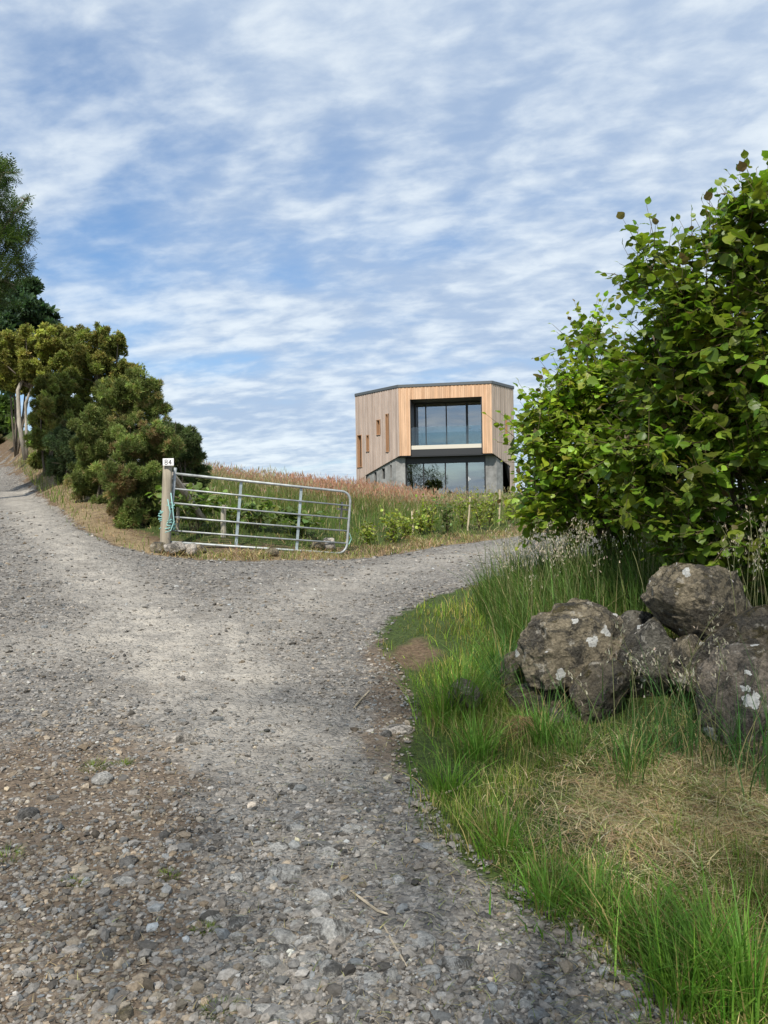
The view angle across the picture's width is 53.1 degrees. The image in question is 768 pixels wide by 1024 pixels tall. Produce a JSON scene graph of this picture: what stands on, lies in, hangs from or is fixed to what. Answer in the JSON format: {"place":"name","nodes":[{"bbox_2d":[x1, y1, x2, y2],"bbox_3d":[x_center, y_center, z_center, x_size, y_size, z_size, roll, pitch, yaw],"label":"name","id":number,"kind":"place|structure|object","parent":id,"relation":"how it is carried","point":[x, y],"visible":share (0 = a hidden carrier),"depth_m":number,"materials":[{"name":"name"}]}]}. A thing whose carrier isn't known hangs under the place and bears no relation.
{"place":"outdoors","nodes":[
{"label":"outdoors","id":0,"kind":"place"},
{"bbox_2d":[0,480,728,1023],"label":"gravel track","id":1,"kind":"structure","parent":0,"point":[198,628],"depth_m":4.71,"materials":[{"name":"gravel"}]},
{"bbox_2d":[0,841,28,862],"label":"grass tuft","id":2,"kind":"object","parent":1,"relation":"on","point":[1,854],"visible":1,"depth_m":3.08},
{"bbox_2d":[16,807,38,819],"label":"track stone","id":3,"kind":"object","parent":1,"relation":"on","point":[26,812],"visible":0.84,"depth_m":3.39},
{"bbox_2d":[81,757,109,772],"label":"grass tuft","id":4,"kind":"object","parent":1,"relation":"on","point":[92,763],"visible":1,"depth_m":3.93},
{"bbox_2d":[91,771,113,785],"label":"track stone","id":5,"kind":"object","parent":1,"relation":"on","point":[102,778],"visible":0.98,"depth_m":3.75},
{"bbox_2d":[96,948,114,960],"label":"track stone","id":6,"kind":"object","parent":1,"relation":"on","point":[109,952],"visible":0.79,"depth_m":2.46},
{"bbox_2d":[112,876,135,885],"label":"track stone","id":7,"kind":"object","parent":1,"relation":"on","point":[121,880],"visible":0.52,"depth_m":2.88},
{"bbox_2d":[115,1005,133,1020],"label":"track stone","id":8,"kind":"object","parent":1,"relation":"on","point":[124,1013],"visible":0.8,"depth_m":2.19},
{"bbox_2d":[119,855,137,868],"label":"track stone","id":9,"kind":"object","parent":1,"relation":"on","point":[127,861],"visible":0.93,"depth_m":3.01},
{"bbox_2d":[163,732,194,742],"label":"track stone","id":10,"kind":"object","parent":1,"relation":"on","point":[178,737],"visible":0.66,"depth_m":4.29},
{"bbox_2d":[187,919,217,935],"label":"grass tuft","id":11,"kind":"object","parent":1,"relation":"on","point":[204,927],"visible":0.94,"depth_m":2.60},
{"bbox_2d":[199,908,221,922],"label":"cobble","id":12,"kind":"object","parent":1,"relation":"on","point":[217,917],"visible":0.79,"depth_m":2.65,"materials":[{"name":"stone"}]},
{"bbox_2d":[201,993,238,1022],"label":"grass tuft","id":13,"kind":"object","parent":1,"relation":"on","point":[214,1005],"visible":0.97,"depth_m":2.21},
{"bbox_2d":[225,896,241,907],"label":"cobble","id":14,"kind":"object","parent":1,"relation":"on","point":[232,900],"visible":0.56,"depth_m":2.74,"materials":[{"name":"stone"}]},
{"bbox_2d":[229,872,243,884],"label":"track stone","id":15,"kind":"object","parent":1,"relation":"on","point":[237,878],"visible":0.97,"depth_m":2.89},
{"bbox_2d":[228,913,248,930],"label":"cobble","id":16,"kind":"object","parent":1,"relation":"on","point":[235,922],"visible":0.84,"depth_m":2.63,"materials":[{"name":"stone"}]},
{"bbox_2d":[251,1003,275,1015],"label":"cobble","id":17,"kind":"object","parent":1,"relation":"on","point":[261,1007],"visible":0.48,"depth_m":2.21,"materials":[{"name":"stone"}]},
{"bbox_2d":[258,955,278,969],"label":"cobble","id":18,"kind":"object","parent":1,"relation":"on","point":[270,962],"visible":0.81,"depth_m":2.42,"materials":[{"name":"stone"}]},
{"bbox_2d":[267,842,289,852],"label":"cobble","id":19,"kind":"object","parent":1,"relation":"on","point":[277,847],"visible":0.81,"depth_m":3.14,"materials":[{"name":"stone"}]},
{"bbox_2d":[268,1008,294,1023],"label":"cobble","id":20,"kind":"object","parent":1,"relation":"on","point":[283,1013],"visible":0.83,"depth_m":2.17,"materials":[{"name":"stone"}]},
{"bbox_2d":[271,928,296,943],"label":"cobble","id":21,"kind":"object","parent":1,"relation":"on","point":[284,936],"visible":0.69,"depth_m":2.53,"materials":[{"name":"stone"}]},
{"bbox_2d":[264,864,307,881],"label":"track stone","id":22,"kind":"object","parent":1,"relation":"on","point":[287,872],"visible":0.46,"depth_m":2.94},
{"bbox_2d":[275,942,297,952],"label":"cobble","id":23,"kind":"object","parent":1,"relation":"on","point":[284,948],"visible":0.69,"depth_m":2.48,"materials":[{"name":"stone"}]},
{"bbox_2d":[285,824,305,832],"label":"cobble","id":24,"kind":"object","parent":1,"relation":"on","point":[294,828],"visible":1,"depth_m":3.29,"materials":[{"name":"stone"}]},
{"bbox_2d":[295,905,314,915],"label":"cobble","id":25,"kind":"object","parent":1,"relation":"on","point":[306,908],"visible":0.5,"depth_m":2.69,"materials":[{"name":"stone"}]},
{"bbox_2d":[297,951,314,963],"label":"cobble","id":26,"kind":"object","parent":1,"relation":"on","point":[307,957],"visible":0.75,"depth_m":2.44,"materials":[{"name":"stone"}]},
{"bbox_2d":[300,936,318,943],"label":"track stone","id":27,"kind":"object","parent":1,"relation":"on","point":[311,939],"visible":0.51,"depth_m":2.52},
{"bbox_2d":[306,888,332,901],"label":"cobble","id":28,"kind":"object","parent":1,"relation":"on","point":[322,895],"visible":0.84,"depth_m":2.77,"materials":[{"name":"stone"}]},
{"bbox_2d":[313,950,325,961],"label":"cobble","id":29,"kind":"object","parent":1,"relation":"on","point":[319,954],"visible":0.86,"depth_m":2.45,"materials":[{"name":"stone"}]},
{"bbox_2d":[311,902,331,911],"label":"cobble","id":30,"kind":"object","parent":1,"relation":"on","point":[321,907],"visible":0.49,"depth_m":2.72,"materials":[{"name":"stone"}]},
{"bbox_2d":[317,845,337,854],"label":"cobble","id":31,"kind":"object","parent":1,"relation":"on","point":[327,849],"visible":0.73,"depth_m":3.10,"materials":[{"name":"stone"}]},
{"bbox_2d":[307,917,351,939],"bbox_3d":[-0.196,1.412,2.590,0.187,0.083,0.118,-1,0,0],"label":"track stone","id":32,"kind":"object","parent":1,"relation":"on","point":[323,928],"visible":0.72,"depth_m":2.56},
{"bbox_2d":[319,959,342,979],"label":"cobble","id":33,"kind":"object","parent":1,"relation":"on","point":[331,969],"visible":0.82,"depth_m":2.37,"materials":[{"name":"stone"}]},
{"bbox_2d":[328,884,346,896],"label":"cobble","id":34,"kind":"object","parent":1,"relation":"on","point":[335,889],"visible":0.74,"depth_m":2.81,"materials":[{"name":"stone"}]},
{"bbox_2d":[0,713,692,1023],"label":"loose straw","id":35,"kind":"object","parent":1,"relation":"on","point":[610,1007],"visible":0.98,"depth_m":2.49,"materials":[{"name":"plant"}]},
{"bbox_2d":[342,983,356,992],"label":"cobble","id":36,"kind":"object","parent":1,"relation":"on","point":[351,987],"visible":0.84,"depth_m":2.29,"materials":[{"name":"stone"}]},
{"bbox_2d":[340,823,361,833],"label":"cobble","id":37,"kind":"object","parent":1,"relation":"on","point":[354,828],"visible":0.94,"depth_m":3.27,"materials":[{"name":"stone"}]},
{"bbox_2d":[350,890,387,914],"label":"twig","id":38,"kind":"object","parent":1,"relation":"on","point":[370,905],"visible":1,"depth_m":2.72,"materials":[{"name":"wood"}]},
{"bbox_2d":[354,973,385,986],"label":"track stone","id":39,"kind":"object","parent":1,"relation":"on","point":[368,979],"visible":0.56,"depth_m":2.33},
{"bbox_2d":[378,879,392,887],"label":"cobble","id":40,"kind":"object","parent":1,"relation":"on","point":[386,882],"visible":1,"depth_m":2.85,"materials":[{"name":"stone"}]},
{"bbox_2d":[382,967,398,981],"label":"cobble","id":41,"kind":"object","parent":1,"relation":"on","point":[392,973],"visible":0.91,"depth_m":2.35,"materials":[{"name":"stone"}]},
{"bbox_2d":[386,724,411,733],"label":"track stone","id":42,"kind":"object","parent":1,"relation":"on","point":[401,728],"visible":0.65,"depth_m":4.50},
{"bbox_2d":[392,874,405,884],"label":"cobble","id":43,"kind":"object","parent":1,"relation":"on","point":[398,878],"visible":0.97,"depth_m":2.88,"materials":[{"name":"stone"}]},
{"bbox_2d":[405,930,436,948],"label":"cobble","id":44,"kind":"object","parent":1,"relation":"on","point":[425,938],"visible":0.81,"depth_m":2.52,"materials":[{"name":"stone"}]},
{"bbox_2d":[417,963,440,977],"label":"cobble","id":45,"kind":"object","parent":1,"relation":"on","point":[432,969],"visible":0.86,"depth_m":2.37,"materials":[{"name":"stone"}]},
{"bbox_2d":[441,956,477,972],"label":"track stone","id":46,"kind":"object","parent":1,"relation":"on","point":[458,964],"visible":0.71,"depth_m":2.40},
{"bbox_2d":[462,976,477,986],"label":"track stone","id":47,"kind":"object","parent":1,"relation":"on","point":[471,981],"visible":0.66,"depth_m":2.31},
{"bbox_2d":[517,989,534,1001],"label":"track stone","id":48,"kind":"object","parent":1,"relation":"on","point":[527,994],"visible":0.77,"depth_m":2.25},
{"bbox_2d":[517,998,534,1009],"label":"track stone","id":49,"kind":"object","parent":1,"relation":"on","point":[525,1004],"visible":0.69,"depth_m":2.21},
{"bbox_2d":[0,430,767,1023],"bbox_3d":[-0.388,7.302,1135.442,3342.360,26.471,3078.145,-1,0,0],"label":"ground","id":50,"kind":"structure","parent":0,"point":[404,646],"depth_m":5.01,"materials":[{"name":"plant"}]},
{"bbox_2d":[0,393,23,434],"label":"distant tree","id":51,"kind":"object","parent":50,"relation":"on","point":[5,419],"visible":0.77,"depth_m":45.08,"materials":[{"name":"green plant"}]},
{"bbox_2d":[0,152,39,340],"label":"ash tree","id":52,"kind":"object","parent":50,"relation":"on","point":[13,235],"visible":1,"depth_m":16.69,"materials":[{"name":"green plant"}]},
{"bbox_2d":[0,275,63,456],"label":"dark tree","id":53,"kind":"object","parent":50,"relation":"on","point":[35,312],"visible":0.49,"depth_m":31.65,"materials":[{"name":"green plant"}]},
{"bbox_2d":[0,321,86,459],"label":"thorn tree","id":54,"kind":"object","parent":50,"relation":"on","point":[22,351],"visible":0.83,"depth_m":24.71,"materials":[{"name":"green plant"}]},
{"bbox_2d":[22,371,83,476],"bbox_3d":[-9.307,-2.460,21.525,1.857,3.126,1.994,-1,0,0],"label":"thorn bush","id":55,"kind":"object","parent":50,"relation":"on","point":[48,403],"visible":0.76,"depth_m":21.19,"materials":[{"name":"green plant"}]},
{"bbox_2d":[41,419,83,484],"bbox_3d":[-7.867,-1.444,18.914,1.717,1.783,1.336,-1,0,27],"label":"gorse bush","id":56,"kind":"object","parent":50,"relation":"on","point":[57,439],"visible":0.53,"depth_m":18.57,"materials":[{"name":"green plant"}]},
{"bbox_2d":[52,321,148,424],"bbox_3d":[-8.398,-3.393,22.521,3.263,4.522,2.134,-1,0,13],"label":"thorn tree","id":57,"kind":"object","parent":50,"relation":"on","point":[97,355],"visible":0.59,"depth_m":22.16,"materials":[{"name":"green plant"}]},
{"bbox_2d":[62,366,172,503],"bbox_3d":[-5.546,-1.535,16.022,2.207,2.901,1.839,-1,0,-24],"label":"gorse bush","id":58,"kind":"object","parent":50,"relation":"on","point":[133,400],"visible":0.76,"depth_m":15.69,"materials":[{"name":"green plant"}]},
{"bbox_2d":[97,416,186,528],"bbox_3d":[-4.100,-0.616,13.247,1.572,1.994,1.593,-1,0,0],"label":"gorse bush","id":59,"kind":"object","parent":50,"relation":"on","point":[144,450],"visible":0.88,"depth_m":12.91,"materials":[{"name":"green plant"}]},
{"bbox_2d":[150,542,165,552],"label":"rubble stone","id":60,"kind":"object","parent":50,"relation":"on","point":[153,545],"visible":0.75,"depth_m":11.10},
{"bbox_2d":[160,466,171,543],"bbox_3d":[-3.285,0.069,11.550,0.230,1.548,0.164,-1,0,0],"label":"gate post","id":61,"kind":"object","parent":50,"relation":"on","point":[166,489],"visible":0.67,"depth_m":11.49,"materials":[{"name":"brown wood"}]},
{"bbox_2d":[158,493,175,532],"bbox_3d":[-3.263,0.013,11.554,0.294,0.598,0.284,-1,0,0],"label":"rope coil","id":62,"kind":"object","parent":61,"relation":"attached to","point":[173,521],"visible":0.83,"depth_m":11.48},
{"bbox_2d":[163,458,173,465],"bbox_3d":[-3.215,-0.745,11.444,0.164,0.109,0.016,-1,0,0],"label":"number plate","id":63,"kind":"object","parent":61,"relation":"attached to","point":[168,461],"visible":1,"depth_m":11.44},
{"bbox_2d":[172,472,205,518],"bbox_3d":[-3.125,-0.232,12.248,0.112,0.791,0.842,-1,0,25],"label":"timber strut","id":64,"kind":"object","parent":61,"relation":"attached to","point":[198,511],"visible":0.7,"depth_m":12.16,"materials":[{"name":"grey wood"}]},
{"bbox_2d":[170,468,350,553],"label":"field gate","id":65,"kind":"structure","parent":61,"relation":"attached to","point":[239,508],"depth_m":12.21,"materials":[{"name":"metal"}]},
{"bbox_2d":[164,542,185,554],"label":"rubble stone","id":66,"kind":"object","parent":50,"relation":"on","point":[173,546],"visible":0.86,"depth_m":10.95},
{"bbox_2d":[175,495,179,534],"bbox_3d":[-3.384,0.073,12.601,0.087,0.904,0.058,-1,0,0],"label":"fence post","id":67,"kind":"object","parent":50,"relation":"on","point":[178,519],"visible":0.44,"depth_m":12.57,"materials":[{"name":"grey wood"}]},
{"bbox_2d":[160,413,212,500],"bbox_3d":[-3.850,-0.853,14.606,1.195,2.061,1.419,-1,0,0],"label":"gorse bush","id":68,"kind":"object","parent":50,"relation":"on","point":[190,459],"visible":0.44,"depth_m":14.50,"materials":[{"name":"green plant"}]},
{"bbox_2d":[144,482,231,533],"bbox_3d":[-3.163,-0.073,12.607,1.309,0.882,1.312,-1,0,15],"label":"bramble","id":69,"kind":"object","parent":50,"relation":"on","point":[220,501],"visible":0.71,"depth_m":12.55,"materials":[{"name":"green plant"}]},
{"bbox_2d":[184,543,196,555],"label":"rubble stone","id":70,"kind":"object","parent":50,"relation":"on","point":[191,547],"visible":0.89,"depth_m":11.06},
{"bbox_2d":[221,505,226,537],"bbox_3d":[-2.617,0.265,12.502,0.127,0.768,0.087,-1,0,0],"label":"fence post","id":71,"kind":"object","parent":50,"relation":"on","point":[223,517],"visible":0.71,"depth_m":12.46,"materials":[{"name":"brown wood"}]},
{"bbox_2d":[226,494,304,531],"bbox_3d":[-2.218,0.019,13.524,1.367,0.675,1.432,-1,0,-33],"label":"bramble","id":72,"kind":"object","parent":50,"relation":"on","point":[248,515],"visible":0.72,"depth_m":13.32,"materials":[{"name":"green plant"}]},
{"bbox_2d":[270,505,326,534],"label":"bramble","id":73,"kind":"object","parent":50,"relation":"on","point":[305,522],"visible":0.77,"depth_m":13.48,"materials":[{"name":"green plant"}]},
{"bbox_2d":[12,447,586,560],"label":"bank grass","id":74,"kind":"structure","parent":50,"relation":"on","point":[412,541],"depth_m":13.53,"materials":[{"name":"plant"}]},
{"bbox_2d":[299,979,318,994],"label":"cobble","id":75,"kind":"object","parent":50,"relation":"on","point":[306,983],"visible":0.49,"depth_m":2.31,"materials":[{"name":"stone"}]},
{"bbox_2d":[323,537,334,549],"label":"rubble stone","id":76,"kind":"object","parent":50,"relation":"on","point":[330,545],"visible":0.69,"depth_m":13.12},
{"bbox_2d":[354,521,378,545],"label":"hedge sapling","id":77,"kind":"object","parent":50,"relation":"on","point":[368,533],"visible":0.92,"depth_m":13.98,"materials":[{"name":"green plant"}]},
{"bbox_2d":[378,502,404,541],"bbox_3d":[0.144,0.215,14.372,0.453,0.790,0.549,-1,0,-14],"label":"hedge sapling","id":78,"kind":"object","parent":50,"relation":"on","point":[393,525],"visible":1,"depth_m":14.38,"materials":[{"name":"green plant"}]},
{"bbox_2d":[395,512,419,537],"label":"hedge sapling","id":79,"kind":"object","parent":50,"relation":"on","point":[407,530],"visible":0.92,"depth_m":14.98,"materials":[{"name":"green plant"}]},
{"bbox_2d":[414,509,437,534],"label":"hedge sapling","id":80,"kind":"object","parent":50,"relation":"on","point":[421,525],"visible":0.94,"depth_m":15.55,"materials":[{"name":"green plant"}]},
{"bbox_2d":[415,494,442,530],"bbox_3d":[0.993,0.026,16.004,0.615,0.829,0.529,-1,0,-18],"label":"hedge sapling","id":81,"kind":"object","parent":50,"relation":"on","point":[431,512],"visible":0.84,"depth_m":15.98,"materials":[{"name":"green plant"}]},
{"bbox_2d":[124,459,738,550],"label":"meadow grass","id":82,"kind":"structure","parent":50,"relation":"on","point":[368,497],"depth_m":18.66,"materials":[{"name":"plant"}]},
{"bbox_2d":[355,381,514,493],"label":"house","id":83,"kind":"structure","parent":50,"relation":"on","point":[435,435],"depth_m":43.74,"materials":[{"name":"brown wood"}]},
{"bbox_2d":[357,435,361,467],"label":"window","id":84,"kind":"structure","parent":83,"relation":"in","point":[359,456],"depth_m":45.80,"materials":[{"name":"brown wood"}]},
{"bbox_2d":[385,414,388,452],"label":"window","id":85,"kind":"structure","parent":83,"relation":"in","point":[386,415],"depth_m":43.73,"materials":[{"name":"brown wood"}]},
{"bbox_2d":[433,493,457,535],"bbox_3d":[1.237,0.049,15.582,0.518,0.872,0.541,-1,0,-21],"label":"hedge sapling","id":86,"kind":"object","parent":50,"relation":"on","point":[446,516],"visible":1,"depth_m":15.59,"materials":[{"name":"green plant"}]},
{"bbox_2d":[449,493,475,527],"bbox_3d":[1.709,-0.015,16.784,0.633,0.783,0.478,-1,0,0],"label":"hedge sapling","id":87,"kind":"object","parent":50,"relation":"on","point":[461,519],"visible":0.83,"depth_m":16.78,"materials":[{"name":"green plant"}]},
{"bbox_2d":[447,678,482,712],"bbox_3d":[0.500,1.137,4.748,0.223,0.217,0.192,-1,0,0],"label":"boulder","id":88,"kind":"object","parent":50,"relation":"on","point":[465,683],"visible":0.46,"depth_m":4.68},
{"bbox_2d":[468,489,491,530],"bbox_3d":[2.086,-0.054,16.618,0.499,0.921,0.494,-1,0,12],"label":"hedge sapling","id":89,"kind":"object","parent":50,"relation":"on","point":[480,516],"visible":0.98,"depth_m":16.56,"materials":[{"name":"green plant"}]},
{"bbox_2d":[479,489,500,525],"bbox_3d":[2.360,-0.101,17.337,0.546,0.847,0.516,-1,0,-36],"label":"hedge sapling","id":90,"kind":"object","parent":50,"relation":"on","point":[492,507],"visible":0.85,"depth_m":17.33,"materials":[{"name":"green plant"}]},
{"bbox_2d":[501,490,520,523],"bbox_3d":[2.899,-0.106,17.526,0.502,0.819,0.466,-1,0,-45],"label":"hedge sapling","id":91,"kind":"object","parent":50,"relation":"on","point":[506,508],"visible":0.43,"depth_m":17.56,"materials":[{"name":"green plant"}]},
{"bbox_2d":[500,651,525,688],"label":"boulder","id":92,"kind":"object","parent":50,"relation":"on","point":[511,657],"visible":0.55,"depth_m":4.87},
{"bbox_2d":[502,715,542,739],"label":"dead tussock","id":93,"kind":"object","parent":50,"relation":"on","point":[523,719],"visible":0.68,"depth_m":4.21,"materials":[{"name":"brown plant"}]},
{"bbox_2d":[505,683,571,712],"bbox_3d":[0.952,1.183,4.726,0.402,0.329,0.328,-1,0,0],"label":"boulder","id":94,"kind":"object","parent":50,"relation":"on","point":[512,691],"visible":0.2,"depth_m":4.60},
{"bbox_2d":[547,705,581,722],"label":"boulder","id":95,"kind":"object","parent":50,"relation":"on","point":[557,710],"visible":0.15,"depth_m":4.45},
{"bbox_2d":[514,598,625,690],"bbox_3d":[1.153,0.793,4.697,0.693,0.509,0.384,-1,0,-20],"label":"boulder","id":96,"kind":"object","parent":50,"relation":"on","point":[579,639],"visible":0.78,"depth_m":4.53,"materials":[{"name":"stone"}]},
{"bbox_2d":[569,658,632,724],"bbox_3d":[1.242,1.071,4.439,0.360,0.445,0.321,-1,0,0],"label":"boulder","id":97,"kind":"object","parent":50,"relation":"on","point":[591,674],"visible":0.77,"depth_m":4.33,"materials":[{"name":"stone"}]},
{"bbox_2d":[481,290,738,578],"bbox_3d":[2.047,-0.544,6.846,2.580,2.892,1.708,-1,0,-29],"label":"hazel bush","id":98,"kind":"object","parent":50,"relation":"on","point":[569,404],"visible":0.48,"depth_m":6.45,"materials":[{"name":"green plant"}]},
{"bbox_2d":[465,692,767,1008],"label":"grass thatch","id":99,"kind":"object","parent":50,"relation":"on","point":[621,797],"depth_m":3.18,"materials":[{"name":"plant"}]},
{"bbox_2d":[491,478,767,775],"bbox_3d":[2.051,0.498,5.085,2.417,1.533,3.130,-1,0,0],"label":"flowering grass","id":100,"kind":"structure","parent":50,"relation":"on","point":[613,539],"depth_m":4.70,"materials":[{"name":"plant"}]},
{"bbox_2d":[617,617,680,697],"bbox_3d":[1.577,0.865,4.595,0.416,0.494,0.348,-1,0,0],"label":"boulder","id":101,"kind":"object","parent":50,"relation":"on","point":[651,633],"visible":0.63,"depth_m":4.44,"materials":[{"name":"stone"}]},
{"bbox_2d":[620,610,653,635],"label":"boulder","id":102,"kind":"object","parent":101,"relation":"on","point":[632,619],"visible":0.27,"depth_m":4.75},
{"bbox_2d":[640,562,752,640],"bbox_3d":[1.908,0.566,4.574,0.717,0.541,0.488,-1,0,0],"label":"boulder","id":103,"kind":"object","parent":101,"relation":"on","point":[678,598],"visible":0.81,"depth_m":4.41,"materials":[{"name":"stone"}]},
{"bbox_2d":[561,150,767,598],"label":"hazel bush","id":104,"kind":"object","parent":50,"relation":"on","point":[699,388],"visible":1,"depth_m":4.89,"materials":[{"name":"green plant"}]},
{"bbox_2d":[667,634,703,686],"bbox_3d":[1.742,0.859,4.428,0.233,0.320,0.274,-1,0,-42],"label":"boulder","id":105,"kind":"object","parent":50,"relation":"on","point":[680,647],"visible":0.47,"depth_m":4.38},
{"bbox_2d":[674,604,767,693],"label":"boulder","id":106,"kind":"object","parent":50,"relation":"on","point":[749,626],"visible":0.48,"depth_m":4.18,"materials":[{"name":"stone"}]},
{"bbox_2d":[695,642,767,753],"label":"boulder","id":107,"kind":"object","parent":50,"relation":"on","point":[737,660],"visible":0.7,"depth_m":3.78,"materials":[{"name":"stone"}]},
{"bbox_2d":[749,745,766,768],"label":"boulder","id":108,"kind":"object","parent":50,"relation":"on","point":[761,749],"visible":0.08,"depth_m":3.55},
{"bbox_2d":[0,0,767,492],"label":"sky","id":109,"kind":"structure","parent":0,"point":[284,212],"materials":[{"name":"blue"}]},
{"bbox_2d":[444,488,767,804],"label":"rank grass","id":110,"kind":"structure","parent":0,"point":[492,599],"depth_m":5.47,"materials":[{"name":"plant"}]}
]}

